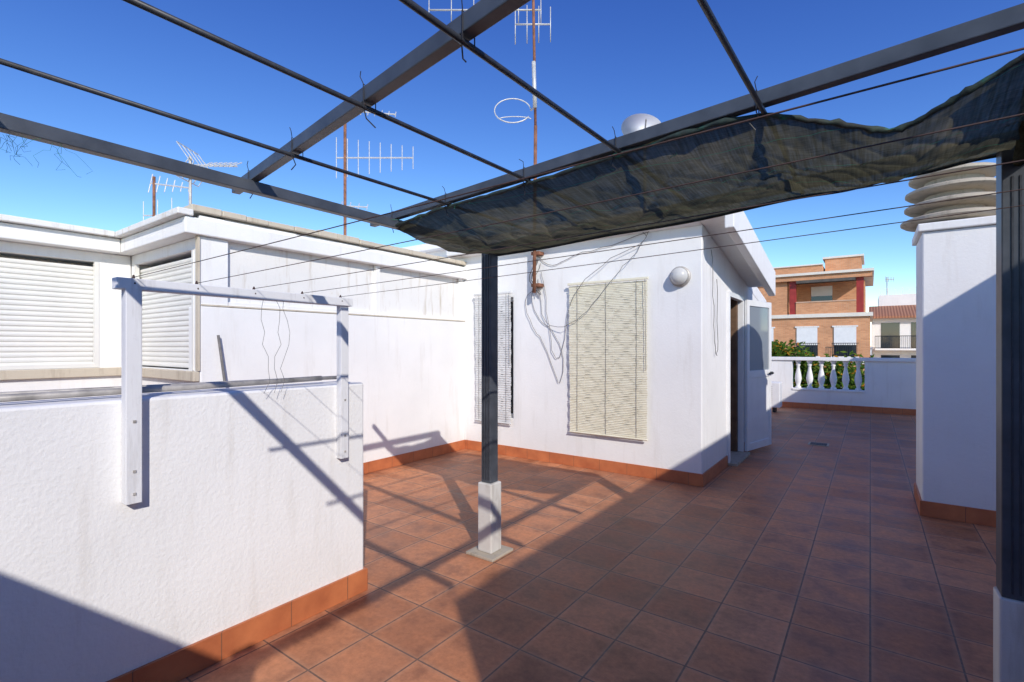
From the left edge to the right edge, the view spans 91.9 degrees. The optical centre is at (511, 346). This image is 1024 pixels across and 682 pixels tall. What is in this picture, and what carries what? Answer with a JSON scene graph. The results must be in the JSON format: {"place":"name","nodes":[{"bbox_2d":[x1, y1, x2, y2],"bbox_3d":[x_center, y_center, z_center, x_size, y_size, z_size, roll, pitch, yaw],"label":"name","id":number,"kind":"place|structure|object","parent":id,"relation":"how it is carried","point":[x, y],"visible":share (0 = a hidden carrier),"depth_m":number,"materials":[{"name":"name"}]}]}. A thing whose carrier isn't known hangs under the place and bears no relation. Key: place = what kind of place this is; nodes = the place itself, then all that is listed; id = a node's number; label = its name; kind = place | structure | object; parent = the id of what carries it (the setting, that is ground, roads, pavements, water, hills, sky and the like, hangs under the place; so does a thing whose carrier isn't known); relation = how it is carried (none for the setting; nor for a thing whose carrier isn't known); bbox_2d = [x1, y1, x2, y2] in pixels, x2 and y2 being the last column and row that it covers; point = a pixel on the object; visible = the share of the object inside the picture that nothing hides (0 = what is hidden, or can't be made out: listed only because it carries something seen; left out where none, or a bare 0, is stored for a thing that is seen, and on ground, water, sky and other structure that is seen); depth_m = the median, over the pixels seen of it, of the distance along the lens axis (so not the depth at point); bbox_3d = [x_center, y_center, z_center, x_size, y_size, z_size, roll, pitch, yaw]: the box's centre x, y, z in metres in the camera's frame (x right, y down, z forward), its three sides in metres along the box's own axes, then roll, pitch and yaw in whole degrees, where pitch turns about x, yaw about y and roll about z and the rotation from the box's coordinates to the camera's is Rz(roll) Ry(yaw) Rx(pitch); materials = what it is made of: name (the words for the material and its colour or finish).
{"place":"outdoors","nodes":[
{"label":"outdoors","id":0,"kind":"place"},
{"bbox_2d":[0,241,130,402],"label":"wall","id":1,"kind":"structure","parent":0,"point":[111,266],"depth_m":5.00,"materials":[{"name":"white paint"}]},
{"bbox_2d":[0,249,193,370],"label":"shutter guides","id":2,"kind":"object","parent":1,"relation":"attached to","point":[96,313],"visible":0.68,"depth_m":4.95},
{"bbox_2d":[0,257,190,367],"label":"roller shutters","id":3,"kind":"object","parent":2,"relation":"attached to","point":[46,313],"visible":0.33,"depth_m":4.72,"materials":[{"name":"white plastic"}]},
{"bbox_2d":[195,235,199,370],"bbox_3d":[-2.697,-0.370,4.247,0.050,1.160,0.018,0,0,36],"label":"corner strip","id":4,"kind":"object","parent":2,"relation":"attached to","point":[197,307],"visible":1,"depth_m":4.24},
{"bbox_2d":[0,367,198,381],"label":"window sill","id":5,"kind":"structure","parent":1,"relation":"attached to","point":[192,376],"depth_m":4.64,"materials":[{"name":"beige stone"}]},
{"bbox_2d":[143,174,188,219],"bbox_3d":[-4.885,-1.751,7.000,0.660,1.402,0.099,0,0,-1],"label":"roof antenna","id":6,"kind":"object","parent":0,"point":[154,184],"visible":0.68,"depth_m":6.99,"materials":[{"name":"silver metal"}]},
{"bbox_2d":[131,236,227,393],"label":"short shutter wall","id":7,"kind":"structure","parent":0,"point":[212,269],"depth_m":4.41,"materials":[{"name":"white paint"}]},
{"bbox_2d":[176,141,241,204],"bbox_3d":[-3.612,-1.728,5.993,0.640,1.357,0.411,0,0,0],"label":"roof antenna","id":8,"kind":"object","parent":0,"point":[190,159],"visible":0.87,"depth_m":5.98,"materials":[{"name":"silver metal"}]},
{"bbox_2d":[336,110,412,234],"bbox_3d":[-2.220,-2.464,8.018,1.253,2.829,0.115,0,0,-2],"label":"roof antenna","id":9,"kind":"object","parent":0,"point":[345,157],"visible":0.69,"depth_m":8.00,"materials":[{"name":"silver metal"}]},
{"bbox_2d":[0,0,1023,345],"label":"sky","id":10,"kind":"structure","parent":0,"point":[605,63],"materials":[{"name":"blue"}]},
{"bbox_2d":[178,407,995,681],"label":"terrace floor","id":11,"kind":"structure","parent":0,"point":[789,554],"depth_m":3.08,"materials":[{"name":"tile"}]},
{"bbox_2d":[0,381,362,681],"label":"parapet wall","id":12,"kind":"structure","parent":11,"relation":"on","point":[250,505],"depth_m":2.12,"materials":[{"name":"white paint"}]},
{"bbox_2d":[0,376,336,401],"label":"coping","id":13,"kind":"object","parent":12,"relation":"on","point":[11,396],"visible":0.79,"depth_m":2.15,"materials":[{"name":"white stone"}]},
{"bbox_2d":[106,567,367,681],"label":"skirting","id":14,"kind":"object","parent":12,"relation":"attached to","point":[187,661],"visible":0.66,"depth_m":2.37,"materials":[{"name":"tile"}]},
{"bbox_2d":[189,306,464,462],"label":"wall","id":15,"kind":"structure","parent":11,"relation":"on","point":[409,373],"depth_m":5.73,"materials":[{"name":"white paint"}]},
{"bbox_2d":[217,335,225,380],"bbox_3d":[-2.547,0.125,4.343,0.076,0.453,0.022,0,0,-32],"label":"leaning rod","id":16,"kind":"object","parent":15,"relation":"attached to","point":[221,357],"visible":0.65,"depth_m":4.33,"materials":[{"name":"grey metal"}]},
{"bbox_2d":[201,304,464,321],"bbox_3d":[-1.676,-0.358,5.642,0.021,0.013,3.415,0,0,36],"label":"joint line","id":17,"kind":"object","parent":15,"relation":"on","point":[322,312],"visible":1,"depth_m":5.13,"materials":[{"name":"grey paint"}]},
{"bbox_2d":[224,219,461,317],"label":"wall","id":18,"kind":"structure","parent":15,"relation":"on","point":[439,300],"depth_m":5.40,"materials":[{"name":"white paint"}]},
{"bbox_2d":[183,204,465,265],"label":"coping stones","id":19,"kind":"object","parent":18,"relation":"on","point":[198,210],"visible":0.48,"depth_m":5.05,"materials":[{"name":"beige stone"}]},
{"bbox_2d":[197,215,463,321],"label":"panel frames","id":20,"kind":"structure","parent":18,"relation":"attached to","point":[460,300],"depth_m":5.78,"materials":[{"name":"white paint"}]},
{"bbox_2d":[363,440,464,473],"bbox_3d":[-1.671,1.385,5.626,0.014,0.129,3.415,0,0,36],"label":"skirting","id":21,"kind":"object","parent":15,"relation":"attached to","point":[392,461],"visible":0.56,"depth_m":6.19,"materials":[{"name":"tile"}]},
{"bbox_2d":[403,244,446,256],"bbox_3d":[-0.983,-0.135,9.940,3.450,3.170,3.250,0,0,36],"label":"rooftop annex","id":22,"kind":"object","parent":11,"relation":"on","point":[430,249],"visible":0.01,"depth_m":8.29,"materials":[{"name":"white paint"}]},
{"bbox_2d":[0,0,1023,681],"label":"steel pergola","id":23,"kind":"object","parent":11,"relation":"on","point":[470,24],"visible":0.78,"depth_m":1.84,"materials":[{"name":"paint"}]},
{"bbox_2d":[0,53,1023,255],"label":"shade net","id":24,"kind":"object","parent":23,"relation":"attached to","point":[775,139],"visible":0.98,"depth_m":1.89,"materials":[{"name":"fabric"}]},
{"bbox_2d":[455,225,706,473],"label":"front wall","id":25,"kind":"structure","parent":11,"relation":"on","point":[676,383],"depth_m":5.74,"materials":[{"name":"white paint"}]},
{"bbox_2d":[428,0,550,292],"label":"roof antenna","id":26,"kind":"object","parent":25,"relation":"attached to","point":[534,285],"visible":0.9,"depth_m":6.18,"materials":[{"name":"metal"}]},
{"bbox_2d":[474,291,511,423],"bbox_3d":[-0.267,0.150,6.658,0.640,1.744,0.040,0,0,36],"label":"window blind","id":27,"kind":"object","parent":25,"relation":"hanging from","point":[505,335],"visible":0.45,"depth_m":6.58,"materials":[{"name":"white plastic"}]},
{"bbox_2d":[481,289,641,429],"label":"window frames","id":28,"kind":"structure","parent":25,"relation":"attached to","point":[580,359],"depth_m":6.00,"materials":[{"name":"grey metal"}]},
{"bbox_2d":[501,295,639,425],"bbox_3d":[0.545,0.150,6.278,2.320,1.560,0.010,0,0,36],"label":"window glass","id":29,"kind":"object","parent":28,"relation":"in","point":[511,356],"depth_m":5.95,"materials":[{"name":"black glass"}]},
{"bbox_2d":[465,440,744,486],"bbox_3d":[1.742,1.385,7.557,3.250,0.129,3.715,0,0,36],"label":"skirting","id":30,"kind":"object","parent":25,"relation":"attached to","point":[696,479],"visible":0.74,"depth_m":5.73,"materials":[{"name":"tile"}]},
{"bbox_2d":[567,276,648,440],"bbox_3d":[1.078,0.135,5.685,1.000,1.794,0.040,0,0,36],"label":"bamboo blind","id":31,"kind":"object","parent":25,"relation":"hanging from","point":[605,338],"visible":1,"depth_m":5.67,"materials":[{"name":"beige wood"}]},
{"bbox_2d":[525,231,717,380],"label":"facade cables","id":32,"kind":"object","parent":25,"relation":"attached to","point":[599,295],"visible":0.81,"depth_m":5.89,"materials":[{"name":"black rubber"}]},
{"bbox_2d":[670,266,690,286],"bbox_3d":[1.754,-0.740,5.202,0.216,0.216,0.115,0,0,36],"label":"wall lamp","id":33,"kind":"object","parent":25,"relation":"attached to","point":[680,276],"visible":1,"depth_m":5.17,"materials":[{"name":"white glass"}]},
{"bbox_2d":[707,233,757,469],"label":"side wall","id":34,"kind":"structure","parent":11,"relation":"on","point":[723,272],"depth_m":5.68,"materials":[{"name":"white paint"}]},
{"bbox_2d":[730,299,737,451],"bbox_3d":[2.699,0.373,6.560,0.803,2.082,0.202,0,0,-34],"label":"wood door","id":35,"kind":"structure","parent":34,"relation":"attached to","point":[733,375],"depth_m":6.68,"materials":[{"name":"wood"}]},
{"bbox_2d":[727,291,743,462],"bbox_3d":[2.856,0.372,6.358,0.070,2.084,0.850,0,0,36],"label":"door frame","id":36,"kind":"object","parent":34,"relation":"attached to","point":[736,297],"visible":0.7,"depth_m":6.65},
{"bbox_2d":[745,300,773,450],"bbox_3d":[3.442,0.390,6.899,0.760,2.040,0.112,0,0,-40],"label":"door leaf","id":37,"kind":"object","parent":34,"relation":"attached to","point":[758,374],"visible":1,"depth_m":6.88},
{"bbox_2d":[728,451,749,466],"bbox_3d":[2.815,1.432,6.388,0.330,0.034,0.810,0,0,36],"label":"door threshold","id":38,"kind":"object","parent":11,"relation":"on","point":[737,458],"depth_m":6.31,"materials":[{"name":"grey stone"}]},
{"bbox_2d":[772,381,781,411],"bbox_3d":[5.674,1.120,11.165,0.700,0.660,0.358,0,0,36],"label":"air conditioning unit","id":39,"kind":"object","parent":11,"relation":"on","point":[776,395],"visible":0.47,"depth_m":10.88,"materials":[{"name":"white metal"}]},
{"bbox_2d":[808,442,828,446],"bbox_3d":[4.541,1.445,7.330,0.260,0.006,0.260,0,0,36],"label":"floor drain","id":40,"kind":"object","parent":11,"relation":"on","point":[819,444],"visible":1,"depth_m":7.29,"materials":[{"name":"metal"}]},
{"bbox_2d":[900,162,995,526],"bbox_3d":[3.913,-0.048,4.390,0.740,2.995,0.760,0,0,36],"label":"chimney","id":41,"kind":"object","parent":11,"relation":"on","point":[955,367],"visible":0.81,"depth_m":4.13,"materials":[{"name":"white paint"}]},
{"bbox_3d":[1.541,0.250,7.433,2.980,2.400,2.650,0,0,36],"label":"interior wall","id":42,"kind":"object","parent":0,"visible":0},
{"bbox_2d":[446,221,765,301],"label":"sloped roof slab","id":43,"kind":"structure","parent":42,"relation":"on","point":[757,294],"depth_m":5.93,"materials":[{"name":"white paint"}]},
{"bbox_2d":[621,113,660,134],"bbox_3d":[1.713,-2.139,6.530,0.425,1.978,0.417,0,0,-42],"label":"satellite dish","id":44,"kind":"object","parent":43,"relation":"on","point":[634,123],"visible":0.33,"depth_m":6.57,"materials":[{"name":"white metal"}]},
{"bbox_2d":[701,216,762,286],"bbox_3d":[2.729,-1.162,5.956,0.244,0.643,2.550,0,0,36],"label":"roof overhang","id":45,"kind":"object","parent":43,"relation":"attached to","point":[733,254],"visible":0.27,"depth_m":5.72,"materials":[{"name":"white paint"}]},
{"bbox_2d":[725,211,774,295],"bbox_3d":[2.880,-1.103,5.878,0.088,0.792,2.600,0,0,36],"label":"verge board","id":46,"kind":"object","parent":45,"relation":"attached to","point":[757,261],"visible":0.76,"depth_m":5.59,"materials":[{"name":"white paint"}]},
{"label":"ground","id":47,"kind":"structure","parent":0,"visible":0},
{"bbox_2d":[772,339,814,386],"bbox_3d":[7.869,5.006,16.139,3.209,10.898,3.278,0,0,-11],"label":"leafy tree","id":48,"kind":"object","parent":47,"relation":"on","point":[779,349],"visible":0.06,"depth_m":15.41,"materials":[{"name":"green plant"}]},
{"bbox_2d":[757,256,869,374],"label":"brick walls","id":49,"kind":"structure","parent":47,"relation":"on","point":[785,329],"depth_m":34.87,"materials":[{"name":"orange brick"}]},
{"bbox_2d":[772,325,858,357],"bbox_3d":[19.207,2.880,35.273,9.050,8.580,0.330,0,0,36],"label":"window trim","id":50,"kind":"structure","parent":49,"relation":"attached to","point":[832,326],"depth_m":33.49,"materials":[{"name":"white paint"}]},
{"bbox_2d":[772,327,855,344],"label":"window shutters","id":51,"kind":"object","parent":50,"relation":"in","point":[844,335],"depth_m":33.47,"materials":[{"name":"white plastic"}]},
{"bbox_2d":[795,343,854,355],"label":"railings","id":52,"kind":"object","parent":50,"relation":"attached to","point":[834,347],"visible":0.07,"depth_m":33.31,"materials":[{"name":"black metal"}]},
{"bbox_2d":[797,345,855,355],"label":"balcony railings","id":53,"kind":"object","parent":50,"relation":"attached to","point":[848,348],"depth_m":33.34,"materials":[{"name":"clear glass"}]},
{"bbox_2d":[811,296,831,300],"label":"windows","id":54,"kind":"structure","parent":49,"relation":"attached to","point":[820,298],"depth_m":35.84,"materials":[{"name":"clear glass"}]},
{"bbox_2d":[811,286,831,296],"bbox_3d":[19.769,-3.900,36.409,6.618,0.900,0.597,0,0,14],"label":"shutter","id":55,"kind":"object","parent":54,"relation":"attached to","point":[822,291],"visible":0.5,"depth_m":35.80,"materials":[{"name":"white plastic"}]},
{"bbox_2d":[772,254,873,363],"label":"slab bands","id":56,"kind":"object","parent":49,"relation":"attached to","point":[869,281],"visible":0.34,"depth_m":34.28,"materials":[{"name":"paint"}]},
{"bbox_2d":[796,301,855,313],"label":"terrace parapet","id":57,"kind":"structure","parent":56,"relation":"on","point":[828,307],"depth_m":33.82,"materials":[{"name":"orange brick"}]},
{"bbox_2d":[796,299,855,302],"bbox_3d":[21.488,-3.090,33.949,3.500,0.080,0.280,0,0,36],"label":"parapet cap","id":58,"kind":"object","parent":57,"relation":"on","point":[827,301],"visible":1,"depth_m":33.72,"materials":[{"name":"paint"}]},
{"bbox_2d":[789,277,863,314],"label":"columns","id":59,"kind":"structure","parent":56,"relation":"on","point":[859,295],"depth_m":32.88,"materials":[{"name":"red paint"}]},
{"bbox_2d":[775,271,871,282],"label":"terrace beam","id":60,"kind":"structure","parent":49,"relation":"attached to","point":[826,276],"depth_m":33.72,"materials":[{"name":"orange brick"}]},
{"bbox_2d":[796,277,854,283],"bbox_3d":[21.348,-4.490,33.754,3.400,0.180,0.320,0,0,36],"label":"awning","id":61,"kind":"object","parent":60,"relation":"attached to","point":[826,280],"visible":1,"depth_m":33.60,"materials":[{"name":"grey fabric"}]},
{"bbox_2d":[792,350,873,389],"bbox_3d":[9.111,5.276,14.472,3.437,10.358,3.335,0,0,25],"label":"leafy tree","id":62,"kind":"object","parent":47,"relation":"on","point":[827,369],"visible":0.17,"depth_m":13.60,"materials":[{"name":"green plant"}]},
{"bbox_2d":[872,293,915,357],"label":"walls","id":63,"kind":"structure","parent":47,"relation":"on","point":[895,300],"depth_m":40.15,"materials":[{"name":"white paint"}]},
{"bbox_2d":[885,276,893,294],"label":"roof aerial","id":64,"kind":"object","parent":63,"relation":"on","point":[887,279],"visible":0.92,"depth_m":43.84,"materials":[{"name":"grey metal"}]},
{"bbox_2d":[869,305,915,318],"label":"tiled roof","id":65,"kind":"structure","parent":63,"relation":"attached to","point":[902,311],"depth_m":40.50,"materials":[{"name":"tile"}]},
{"bbox_2d":[875,348,915,349],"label":"balconies","id":66,"kind":"structure","parent":63,"relation":"attached to","point":[895,348],"depth_m":38.75,"materials":[{"name":"white paint"}]},
{"bbox_2d":[882,335,915,347],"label":"balcony railings","id":67,"kind":"object","parent":66,"relation":"on","point":[890,341],"visible":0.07,"depth_m":39.08,"materials":[{"name":"black metal"}]},
{"bbox_2d":[880,287,915,294],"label":"roof rail","id":68,"kind":"object","parent":63,"relation":"on","point":[896,288],"visible":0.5,"depth_m":42.39,"materials":[{"name":"white metal"}]},
{"bbox_2d":[881,322,915,357],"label":"windows","id":69,"kind":"structure","parent":63,"relation":"attached to","point":[892,330],"depth_m":39.57,"materials":[{"name":"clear glass"}]},
{"bbox_3d":[-1.634,5.965,5.843,14.500,8.970,19.550,0,0,36],"label":"terrace building","id":70,"kind":"object","parent":47,"relation":"on","visible":0},
{"bbox_2d":[0,255,90,265],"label":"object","id":71,"kind":"object","parent":70,"relation":"on","point":[33,259],"depth_m":4.85,"materials":[{"name":"white paint"}]},
{"bbox_2d":[0,216,466,278],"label":"roof slab","id":72,"kind":"structure","parent":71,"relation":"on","point":[183,228],"depth_m":4.73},
{"bbox_2d":[0,207,192,239],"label":"roof edge","id":73,"kind":"object","parent":72,"relation":"on","point":[160,219],"visible":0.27,"depth_m":4.52,"materials":[{"name":"white paint"}]},
{"bbox_2d":[772,357,915,414],"bbox_3d":[6.391,0.850,12.027,8.650,1.200,0.260,0,0,36],"label":"balustrade","id":74,"kind":"object","parent":70,"relation":"on","point":[890,385],"visible":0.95,"depth_m":11.01,"materials":[{"name":"white paint"}]},
{"bbox_3d":[5.108,-0.080,3.092,0.250,3.060,13.400,0,0,36],"label":"side building wall","id":75,"kind":"object","parent":70,"relation":"on","visible":0},
{"bbox_2d":[112,47,1023,504],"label":"clothes line","id":76,"kind":"object","parent":75,"relation":"attached to","point":[132,287],"visible":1,"depth_m":1.98,"materials":[{"name":"white paint"}]}
]}

